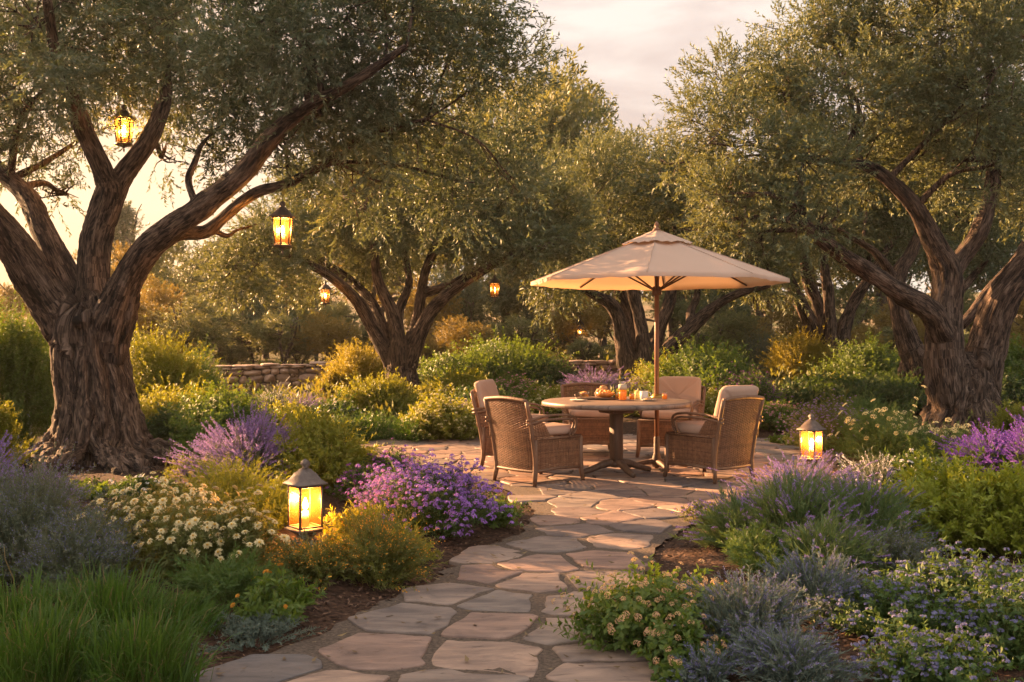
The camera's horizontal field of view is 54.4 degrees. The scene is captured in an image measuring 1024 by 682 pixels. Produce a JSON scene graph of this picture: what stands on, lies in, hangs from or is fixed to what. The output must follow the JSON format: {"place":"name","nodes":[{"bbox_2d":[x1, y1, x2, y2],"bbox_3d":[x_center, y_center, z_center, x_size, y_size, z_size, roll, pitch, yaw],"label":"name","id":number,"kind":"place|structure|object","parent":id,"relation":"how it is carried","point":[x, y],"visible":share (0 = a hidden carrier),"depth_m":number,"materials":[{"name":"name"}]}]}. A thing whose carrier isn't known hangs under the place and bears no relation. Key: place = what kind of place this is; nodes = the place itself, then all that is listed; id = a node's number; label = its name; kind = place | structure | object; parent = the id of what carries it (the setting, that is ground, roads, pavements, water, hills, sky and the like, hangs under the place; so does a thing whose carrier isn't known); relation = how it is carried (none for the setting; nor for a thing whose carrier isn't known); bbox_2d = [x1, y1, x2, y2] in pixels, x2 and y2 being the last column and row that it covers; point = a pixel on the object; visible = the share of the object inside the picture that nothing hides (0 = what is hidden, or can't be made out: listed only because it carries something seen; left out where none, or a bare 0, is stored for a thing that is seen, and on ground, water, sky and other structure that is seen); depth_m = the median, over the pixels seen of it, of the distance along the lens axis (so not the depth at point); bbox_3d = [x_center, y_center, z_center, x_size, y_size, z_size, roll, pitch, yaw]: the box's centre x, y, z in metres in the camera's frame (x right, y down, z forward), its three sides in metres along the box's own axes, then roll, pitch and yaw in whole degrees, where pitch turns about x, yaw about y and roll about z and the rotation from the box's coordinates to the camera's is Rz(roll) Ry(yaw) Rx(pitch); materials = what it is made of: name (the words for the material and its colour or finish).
{"place":"outdoors","nodes":[
{"label":"outdoors","id":0,"kind":"place"},
{"bbox_2d":[0,0,1023,296],"label":"sky","id":1,"kind":"structure","parent":0,"point":[628,45],"materials":[{"name":"white"}]},
{"bbox_2d":[1,292,1023,681],"bbox_3d":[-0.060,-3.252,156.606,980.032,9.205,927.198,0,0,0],"label":"ground","id":2,"kind":"structure","parent":0,"point":[337,606],"depth_m":5.89,"materials":[{"name":"soil"}]},
{"bbox_2d":[0,400,37,474],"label":"green shrub","id":3,"kind":"object","parent":2,"relation":"on","point":[8,422],"visible":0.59,"depth_m":9.61,"materials":[{"name":"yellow plant"}]},
{"bbox_2d":[0,290,54,445],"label":"green shrub","id":4,"kind":"object","parent":2,"relation":"on","point":[25,383],"visible":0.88,"depth_m":12.44,"materials":[{"name":"green plant"}]},
{"bbox_2d":[0,545,107,645],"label":"grass clump","id":5,"kind":"object","parent":2,"relation":"on","point":[25,596],"visible":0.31,"depth_m":4.12,"materials":[{"name":"plant"}]},
{"bbox_2d":[0,580,125,681],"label":"grass clump","id":6,"kind":"object","parent":2,"relation":"on","point":[39,655],"visible":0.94,"depth_m":3.67,"materials":[{"name":"plant"}]},
{"bbox_2d":[0,414,143,592],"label":"sage bush","id":7,"kind":"object","parent":2,"relation":"on","point":[12,525],"visible":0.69,"depth_m":5.50,"materials":[{"name":"grey plant"}]},
{"bbox_2d":[10,493,154,595],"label":"sage bush","id":8,"kind":"object","parent":2,"relation":"on","point":[87,543],"visible":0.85,"depth_m":5.01,"materials":[{"name":"grey plant"}]},
{"bbox_2d":[10,552,204,650],"bbox_3d":[-1.738,1.121,4.312,0.840,0.438,0.703,0,0,38],"label":"grass clump","id":9,"kind":"object","parent":2,"relation":"on","point":[114,598],"visible":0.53,"depth_m":4.25,"materials":[{"name":"plant"}]},
{"bbox_2d":[110,197,149,331],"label":"background tree","id":10,"kind":"object","parent":2,"relation":"on","point":[128,214],"visible":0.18,"depth_m":47.75,"materials":[{"name":"green plant"}]},
{"bbox_2d":[55,442,214,573],"bbox_3d":[-2.227,0.973,5.767,0.859,0.773,0.887,0,0,0],"label":"cream flower plant","id":11,"kind":"object","parent":2,"relation":"on","point":[127,507],"visible":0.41,"depth_m":5.64,"materials":[{"name":"beige plant"}]},
{"bbox_2d":[57,591,241,681],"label":"grass clump","id":12,"kind":"object","parent":2,"relation":"on","point":[133,658],"visible":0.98,"depth_m":3.74,"materials":[{"name":"plant"}]},
{"bbox_2d":[140,273,185,335],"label":"background tree","id":13,"kind":"object","parent":2,"relation":"on","point":[159,292],"visible":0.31,"depth_m":26.76,"materials":[{"name":"plant"}]},
{"bbox_2d":[142,240,202,314],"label":"background tree","id":14,"kind":"object","parent":2,"relation":"on","point":[163,262],"visible":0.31,"depth_m":29.93,"materials":[{"name":"green plant"}]},
{"bbox_2d":[129,315,220,403],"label":"green shrub","id":15,"kind":"object","parent":2,"relation":"on","point":[148,363],"visible":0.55,"depth_m":14.37,"materials":[{"name":"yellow plant"}]},
{"bbox_2d":[118,471,243,530],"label":"cream flower plant","id":16,"kind":"object","parent":2,"relation":"on","point":[178,492],"visible":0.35,"depth_m":6.62,"materials":[{"name":"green plant"}]},
{"bbox_2d":[136,370,230,422],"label":"green shrub","id":17,"kind":"object","parent":2,"relation":"on","point":[149,407],"visible":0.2,"depth_m":12.04,"materials":[{"name":"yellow plant"}]},
{"bbox_2d":[133,582,243,641],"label":"grass clump","id":18,"kind":"object","parent":2,"relation":"on","point":[208,616],"visible":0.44,"depth_m":4.47,"materials":[{"name":"plant"}]},
{"bbox_2d":[151,295,239,361],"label":"background tree","id":19,"kind":"object","parent":2,"relation":"on","point":[213,330],"visible":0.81,"depth_m":22.48,"materials":[{"name":"green plant"}]},
{"bbox_2d":[124,482,281,584],"bbox_3d":[-1.767,1.053,5.455,0.930,0.566,0.854,0,0,0],"label":"cream flower plant","id":20,"kind":"object","parent":2,"relation":"on","point":[180,537],"visible":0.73,"depth_m":5.32,"materials":[{"name":"beige plant"}]},
{"bbox_2d":[167,237,274,364],"bbox_3d":[-7.674,-1.023,26.172,2.430,3.672,2.842,0,0,-45],"label":"background tree","id":21,"kind":"object","parent":2,"relation":"on","point":[189,277],"visible":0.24,"depth_m":25.65,"materials":[{"name":"green plant"}]},
{"bbox_2d":[163,371,291,467],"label":"green shrub","id":22,"kind":"object","parent":2,"relation":"on","point":[219,409],"visible":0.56,"depth_m":10.47,"materials":[{"name":"green plant"}]},
{"bbox_2d":[165,447,291,513],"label":"shrub","id":23,"kind":"object","parent":2,"relation":"on","point":[226,479],"visible":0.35,"depth_m":7.15,"materials":[{"name":"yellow plant"}]},
{"bbox_2d":[160,542,310,617],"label":"feathery plant","id":24,"kind":"object","parent":2,"relation":"on","point":[233,577],"visible":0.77,"depth_m":4.84,"materials":[{"name":"green plant"}]},
{"bbox_2d":[147,400,340,491],"bbox_3d":[-2.216,0.925,8.714,1.289,0.842,1.550,0,0,32],"label":"lavender bush","id":25,"kind":"object","parent":2,"relation":"on","point":[266,448],"visible":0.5,"depth_m":8.45,"materials":[{"name":"purple plant"}]},
{"bbox_2d":[194,487,294,575],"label":"cream flower plant","id":26,"kind":"object","parent":2,"relation":"on","point":[244,536],"visible":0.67,"depth_m":5.39,"materials":[{"name":"beige plant"}]},
{"bbox_2d":[222,484,287,530],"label":"golden plant","id":27,"kind":"object","parent":2,"relation":"on","point":[280,515],"visible":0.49,"depth_m":6.88,"materials":[{"name":"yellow plant"}]},
{"bbox_2d":[189,608,326,655],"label":"silver plant","id":28,"kind":"object","parent":2,"relation":"on","point":[249,630],"visible":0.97,"depth_m":4.39,"materials":[{"name":"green plant"}]},
{"bbox_2d":[221,289,296,364],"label":"background tree","id":29,"kind":"object","parent":2,"relation":"on","point":[245,317],"visible":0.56,"depth_m":24.28,"materials":[{"name":"green plant"}]},
{"bbox_2d":[236,307,318,363],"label":"background tree","id":30,"kind":"object","parent":2,"relation":"on","point":[268,339],"visible":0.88,"depth_m":23.20,"materials":[{"name":"green plant"}]},
{"bbox_2d":[230,563,326,623],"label":"marigold plant","id":31,"kind":"object","parent":2,"relation":"on","point":[255,603],"visible":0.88,"depth_m":4.70,"materials":[{"name":"green plant"}]},
{"bbox_2d":[0,0,573,477],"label":"olive tree","id":32,"kind":"object","parent":2,"relation":"on","point":[84,310],"visible":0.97,"depth_m":10.27,"materials":[{"name":"green plant"}]},
{"bbox_2d":[283,459,327,543],"bbox_3d":[-1.319,1.202,6.350,0.210,0.903,0.210,0,0,-40],"label":"path lantern","id":33,"kind":"object","parent":2,"relation":"on","point":[305,483],"visible":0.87,"depth_m":6.30,"materials":[{"name":"metal"}]},
{"bbox_2d":[264,529,368,592],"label":"santolina plant","id":34,"kind":"object","parent":2,"relation":"on","point":[305,561],"visible":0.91,"depth_m":5.32,"materials":[{"name":"green plant"}]},
{"bbox_2d":[253,397,391,495],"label":"green shrub","id":35,"kind":"object","parent":2,"relation":"on","point":[331,458],"visible":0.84,"depth_m":8.48,"materials":[{"name":"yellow plant"}]},
{"bbox_2d":[292,309,361,361],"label":"background tree","id":36,"kind":"object","parent":2,"relation":"on","point":[329,332],"visible":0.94,"depth_m":23.17,"materials":[{"name":"green plant"}]},
{"bbox_2d":[312,337,384,390],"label":"golden shrub","id":37,"kind":"object","parent":2,"relation":"on","point":[363,364],"visible":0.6,"depth_m":18.09,"materials":[{"name":"yellow plant"}]},
{"bbox_2d":[315,500,386,547],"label":"golden plant","id":38,"kind":"object","parent":2,"relation":"on","point":[335,517],"visible":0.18,"depth_m":6.25,"materials":[{"name":"yellow plant"}]},
{"bbox_2d":[324,459,396,506],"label":"plum flower plant","id":39,"kind":"object","parent":2,"relation":"on","point":[356,476],"visible":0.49,"depth_m":7.94,"materials":[{"name":"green plant"}]},
{"bbox_2d":[325,366,430,421],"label":"green shrub","id":40,"kind":"object","parent":2,"relation":"on","point":[377,391],"visible":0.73,"depth_m":15.05,"materials":[{"name":"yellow plant"}]},
{"bbox_2d":[324,494,447,592],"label":"santolina plant","id":41,"kind":"object","parent":2,"relation":"on","point":[379,556],"visible":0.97,"depth_m":5.42,"materials":[{"name":"green plant"}]},
{"bbox_2d":[186,123,616,400],"bbox_3d":[-1.601,-1.395,16.787,6.695,5.516,4.403,0,0,0],"label":"olive tree","id":42,"kind":"object","parent":2,"relation":"on","point":[395,346],"visible":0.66,"depth_m":16.31,"materials":[{"name":"green plant"}]},
{"bbox_2d":[207,360,618,389],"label":"stone wall","id":43,"kind":"structure","parent":2,"relation":"on","point":[265,374],"depth_m":20.07,"materials":[{"name":"grey stone"}]},
{"bbox_2d":[336,444,513,540],"bbox_3d":[-0.596,1.026,6.843,1.227,0.620,1.270,0,0,0],"label":"aster mound","id":44,"kind":"object","parent":2,"relation":"on","point":[433,499],"visible":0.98,"depth_m":6.68,"materials":[{"name":"purple plant"}]},
{"bbox_2d":[395,274,464,356],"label":"background tree","id":45,"kind":"object","parent":2,"relation":"on","point":[407,317],"visible":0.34,"depth_m":24.74,"materials":[{"name":"green plant"}]},
{"bbox_2d":[396,388,479,440],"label":"yellow flower plant","id":46,"kind":"object","parent":2,"relation":"on","point":[447,419],"visible":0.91,"depth_m":13.25,"materials":[{"name":"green plant"}]},
{"bbox_2d":[415,363,500,401],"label":"green shrub","id":47,"kind":"object","parent":2,"relation":"on","point":[451,382],"visible":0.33,"depth_m":16.14,"materials":[{"name":"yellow plant"}]},
{"bbox_2d":[432,313,496,356],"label":"background tree","id":48,"kind":"object","parent":2,"relation":"on","point":[447,336],"visible":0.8,"depth_m":22.70,"materials":[{"name":"green plant"}]},
{"bbox_2d":[429,261,509,344],"bbox_3d":[-1.514,-0.660,25.998,2.484,2.917,2.124,0,0,-30],"label":"background tree","id":49,"kind":"object","parent":2,"relation":"on","point":[477,295],"visible":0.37,"depth_m":25.73,"materials":[{"name":"green plant"}]},
{"bbox_2d":[417,335,534,390],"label":"hedge shrub","id":50,"kind":"object","parent":2,"relation":"on","point":[438,365],"visible":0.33,"depth_m":18.39,"materials":[{"name":"green plant"}]},
{"bbox_2d":[450,325,580,382],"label":"hedge shrub","id":51,"kind":"object","parent":2,"relation":"on","point":[509,351],"visible":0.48,"depth_m":18.86,"materials":[{"name":"green plant"}]},
{"bbox_2d":[486,313,550,351],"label":"background tree","id":52,"kind":"object","parent":2,"relation":"on","point":[535,336],"visible":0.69,"depth_m":23.67,"materials":[{"name":"green plant"}]},
{"bbox_2d":[483,259,573,332],"bbox_3d":[0.231,-0.923,26.942,2.410,3.311,2.819,0,0,41],"label":"background tree","id":53,"kind":"object","parent":2,"relation":"on","point":[511,294],"visible":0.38,"depth_m":26.67,"materials":[{"name":"green plant"}]},
{"bbox_2d":[45,326,1018,423],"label":"undergrowth","id":54,"kind":"object","parent":2,"relation":"on","point":[609,356],"visible":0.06,"depth_m":17.42,"materials":[{"name":"green plant"}]},
{"bbox_2d":[440,43,623,333],"bbox_3d":[0.220,-4.542,32.576,7.610,10.449,7.244,0,0,-11],"label":"background tree","id":55,"kind":"object","parent":2,"relation":"on","point":[512,104],"visible":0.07,"depth_m":32.22,"materials":[{"name":"green plant"}]},
{"bbox_2d":[506,352,585,387],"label":"hedge shrub","id":56,"kind":"object","parent":2,"relation":"on","point":[552,368],"visible":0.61,"depth_m":18.33,"materials":[{"name":"green plant"}]},
{"bbox_2d":[486,65,645,355],"bbox_3d":[1.728,-3.764,30.148,5.267,9.124,6.431,0,0,-7],"label":"background tree","id":57,"kind":"object","parent":2,"relation":"on","point":[557,118],"visible":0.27,"depth_m":28.51,"materials":[{"name":"green plant"}]},
{"bbox_2d":[538,294,611,359],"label":"background tree","id":58,"kind":"object","parent":2,"relation":"on","point":[561,322],"visible":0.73,"depth_m":25.70,"materials":[{"name":"green plant"}]},
{"bbox_2d":[530,551,721,652],"bbox_3d":[0.587,1.160,4.426,0.721,0.444,0.844,0,0,39],"label":"lantana bush","id":59,"kind":"object","parent":2,"relation":"on","point":[615,616],"visible":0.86,"depth_m":4.29,"materials":[{"name":"green plant"}]},
{"bbox_2d":[517,113,828,389],"bbox_3d":[3.175,-1.746,20.190,6.412,5.977,4.601,0,0,0],"label":"olive tree","id":60,"kind":"object","parent":2,"relation":"on","point":[633,339],"visible":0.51,"depth_m":19.66,"materials":[{"name":"green plant"}]},
{"bbox_2d":[630,592,728,681],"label":"lantana bush","id":61,"kind":"object","parent":2,"relation":"on","point":[664,643],"visible":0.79,"depth_m":3.95,"materials":[{"name":"green plant"}]},
{"bbox_2d":[615,332,784,395],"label":"green shrub","id":62,"kind":"object","parent":2,"relation":"on","point":[700,363],"visible":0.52,"depth_m":16.58,"materials":[{"name":"green plant"}]},
{"bbox_2d":[658,641,748,681],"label":"blue lavender","id":63,"kind":"object","parent":2,"relation":"on","point":[708,670],"visible":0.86,"depth_m":3.79,"materials":[{"name":"plant"}]},
{"bbox_2d":[670,483,778,548],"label":"lavender bush","id":64,"kind":"object","parent":2,"relation":"on","point":[719,519],"visible":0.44,"depth_m":6.26,"materials":[{"name":"green plant"}]},
{"bbox_2d":[700,309,773,355],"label":"background tree","id":65,"kind":"object","parent":2,"relation":"on","point":[732,322],"visible":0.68,"depth_m":23.74,"materials":[{"name":"green plant"}]},
{"bbox_2d":[707,361,789,403],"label":"shrub","id":66,"kind":"object","parent":2,"relation":"on","point":[766,391],"visible":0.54,"depth_m":15.61,"materials":[{"name":"green plant"}]},
{"bbox_2d":[673,561,834,656],"bbox_3d":[1.004,1.155,4.300,0.732,0.385,0.731,0,0,0],"label":"blue lavender","id":67,"kind":"object","parent":2,"relation":"on","point":[732,616],"visible":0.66,"depth_m":4.24,"materials":[{"name":"plant"}]},
{"bbox_2d":[716,517,805,576],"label":"feathery plant","id":68,"kind":"object","parent":2,"relation":"on","point":[742,549],"visible":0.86,"depth_m":5.53,"materials":[{"name":"green plant"}]},
{"bbox_2d":[756,395,809,431],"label":"pink flower shrub","id":69,"kind":"object","parent":2,"relation":"on","point":[771,411],"visible":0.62,"depth_m":14.00,"materials":[{"name":"green plant"}]},
{"bbox_2d":[708,442,878,502],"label":"lavender bush","id":70,"kind":"object","parent":2,"relation":"on","point":[801,471],"visible":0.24,"depth_m":7.55,"materials":[{"name":"purple plant"}]},
{"bbox_2d":[711,614,884,681],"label":"blue lavender","id":71,"kind":"object","parent":2,"relation":"on","point":[765,662],"visible":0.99,"depth_m":3.75,"materials":[{"name":"plant"}]},
{"bbox_2d":[756,318,846,381],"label":"golden shrub","id":72,"kind":"object","parent":2,"relation":"on","point":[792,355],"visible":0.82,"depth_m":21.23,"materials":[{"name":"yellow plant"}]},
{"bbox_2d":[722,538,882,628],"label":"blue lavender","id":73,"kind":"object","parent":2,"relation":"on","point":[831,582],"visible":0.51,"depth_m":4.65,"materials":[{"name":"plant"}]},
{"bbox_2d":[730,448,888,551],"bbox_3d":[1.808,0.991,6.145,0.945,0.661,1.143,0,0,0],"label":"lavender bush","id":74,"kind":"object","parent":2,"relation":"on","point":[785,506],"visible":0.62,"depth_m":6.00,"materials":[{"name":"green plant"}]},
{"bbox_2d":[796,413,825,474],"bbox_3d":[2.977,1.172,9.900,0.210,0.903,0.210,0,0,-43],"label":"path lantern","id":75,"kind":"object","parent":2,"relation":"on","point":[811,429],"visible":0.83,"depth_m":9.86,"materials":[{"name":"glass"}]},
{"bbox_2d":[777,389,869,454],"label":"shrub","id":76,"kind":"object","parent":2,"relation":"on","point":[828,423],"visible":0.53,"depth_m":11.79,"materials":[{"name":"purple plant"}]},
{"bbox_2d":[644,0,1023,441],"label":"olive tree","id":77,"kind":"object","parent":2,"relation":"on","point":[960,381],"visible":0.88,"depth_m":12.74,"materials":[{"name":"green plant"}]},
{"bbox_2d":[695,127,973,371],"bbox_3d":[7.026,-1.990,22.340,7.045,6.230,4.435,0,0,0],"label":"olive tree","id":78,"kind":"object","parent":2,"relation":"on","point":[840,330],"visible":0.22,"depth_m":21.72,"materials":[{"name":"green plant"}]},
{"bbox_2d":[767,499,909,584],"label":"lavender bush","id":79,"kind":"object","parent":2,"relation":"on","point":[803,537],"visible":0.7,"depth_m":5.40,"materials":[{"name":"green plant"}]},
{"bbox_2d":[801,328,900,380],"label":"green shrub","id":80,"kind":"object","parent":2,"relation":"on","point":[862,359],"visible":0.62,"depth_m":19.64,"materials":[{"name":"green plant"}]},
{"bbox_2d":[796,363,926,416],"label":"dark shrub","id":81,"kind":"object","parent":2,"relation":"on","point":[891,385],"visible":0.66,"depth_m":15.68,"materials":[{"name":"green plant"}]},
{"bbox_2d":[791,452,950,554],"bbox_3d":[2.126,1.007,6.027,0.968,0.638,0.993,0,0,0],"label":"lavender bush","id":82,"kind":"object","parent":2,"relation":"on","point":[867,499],"visible":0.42,"depth_m":5.96,"materials":[{"name":"green plant"}]},
{"bbox_2d":[828,444,919,498],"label":"white lavender","id":83,"kind":"object","parent":2,"relation":"on","point":[881,475],"visible":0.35,"depth_m":7.96,"materials":[{"name":"grey plant"}]},
{"bbox_2d":[811,513,954,578],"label":"sage bush","id":84,"kind":"object","parent":2,"relation":"on","point":[915,555],"visible":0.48,"depth_m":5.34,"materials":[{"name":"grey plant"}]},
{"bbox_2d":[823,385,954,463],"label":"yarrow plant","id":85,"kind":"object","parent":2,"relation":"on","point":[878,437],"visible":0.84,"depth_m":10.76,"materials":[{"name":"green plant"}]},
{"bbox_2d":[763,102,1023,413],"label":"olive tree","id":86,"kind":"object","parent":2,"relation":"on","point":[909,344],"visible":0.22,"depth_m":16.71,"materials":[{"name":"green plant"}]},
{"bbox_2d":[810,557,977,641],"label":"blue flower plant","id":87,"kind":"object","parent":2,"relation":"on","point":[900,604],"visible":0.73,"depth_m":4.32,"materials":[{"name":"green plant"}]},
{"bbox_2d":[850,614,1023,681],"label":"blue flower plant","id":88,"kind":"object","parent":2,"relation":"on","point":[911,655],"visible":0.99,"depth_m":3.75,"materials":[{"name":"green plant"}]},
{"bbox_2d":[895,410,985,464],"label":"yarrow plant","id":89,"kind":"object","parent":2,"relation":"on","point":[956,433],"visible":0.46,"depth_m":10.36,"materials":[{"name":"green plant"}]},
{"bbox_2d":[867,438,1023,554],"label":"yellow shrub","id":90,"kind":"object","parent":2,"relation":"on","point":[946,495],"visible":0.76,"depth_m":6.10,"materials":[{"name":"green plant"}]},
{"bbox_2d":[871,537,1023,638],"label":"blue flower plant","id":91,"kind":"object","parent":2,"relation":"on","point":[955,578],"visible":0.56,"depth_m":4.49,"materials":[{"name":"green plant"}]},
{"bbox_2d":[929,418,1023,474],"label":"violet plant","id":92,"kind":"object","parent":2,"relation":"on","point":[970,448],"visible":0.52,"depth_m":9.52,"materials":[{"name":"purple plant"}]},
{"bbox_2d":[933,459,1023,557],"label":"yellow shrub","id":93,"kind":"object","parent":2,"relation":"on","point":[1014,490],"visible":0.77,"depth_m":6.01,"materials":[{"name":"green plant"}]},
{"bbox_2d":[946,560,1023,670],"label":"blue flower plant","id":94,"kind":"object","parent":2,"relation":"on","point":[1007,630],"visible":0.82,"depth_m":4.02,"materials":[{"name":"green plant"}]},
{"bbox_2d":[189,434,846,681],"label":"path","id":95,"kind":"structure","parent":0,"point":[396,650],"depth_m":5.34,"materials":[{"name":"beige stone"}]},
{"bbox_2d":[470,379,552,466],"bbox_3d":[-0.005,0.872,10.641,0.792,0.910,0.658,0,0,18],"label":"wicker chair","id":96,"kind":"object","parent":95,"relation":"on","point":[482,390],"visible":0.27,"depth_m":10.46,"materials":[{"name":"wicker"}]},
{"bbox_2d":[483,396,584,486],"bbox_3d":[0.199,0.915,9.415,0.792,0.823,0.658,0,0,-42],"label":"wicker chair","id":97,"kind":"object","parent":95,"relation":"on","point":[507,438],"visible":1,"depth_m":9.22,"materials":[{"name":"wicker"}]},
{"bbox_2d":[560,382,609,449],"bbox_3d":[0.925,0.915,11.818,0.658,0.823,0.792,0,0,-5],"label":"wicker chair","id":98,"kind":"object","parent":95,"relation":"on","point":[595,425],"visible":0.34,"depth_m":11.47,"materials":[{"name":"wicker"}]},
{"bbox_2d":[542,396,691,477],"bbox_3d":[1.040,0.957,9.930,1.491,0.727,1.484,0,0,0],"label":"garden table","id":99,"kind":"object","parent":95,"relation":"on","point":[616,409],"visible":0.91,"depth_m":9.77,"materials":[{"name":"brown wood"}]},
{"bbox_2d":[531,221,789,471],"bbox_3d":[1.505,0.041,10.350,2.471,2.565,2.471,0,0,34],"label":"garden parasol","id":100,"kind":"object","parent":95,"relation":"on","point":[656,260],"visible":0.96,"depth_m":10.05,"materials":[{"name":"fabric"}]},
{"bbox_2d":[636,376,705,457],"bbox_3d":[1.851,0.872,11.511,0.658,0.910,0.792,0,0,27],"label":"wicker chair","id":101,"kind":"object","parent":95,"relation":"on","point":[689,388],"visible":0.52,"depth_m":11.47,"materials":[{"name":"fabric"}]},
{"bbox_2d":[663,385,764,483],"bbox_3d":[1.952,0.872,9.597,0.658,0.910,0.792,0,0,-38],"label":"wicker chair","id":102,"kind":"object","parent":95,"relation":"on","point":[732,425],"visible":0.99,"depth_m":9.38,"materials":[{"name":"wicker"}]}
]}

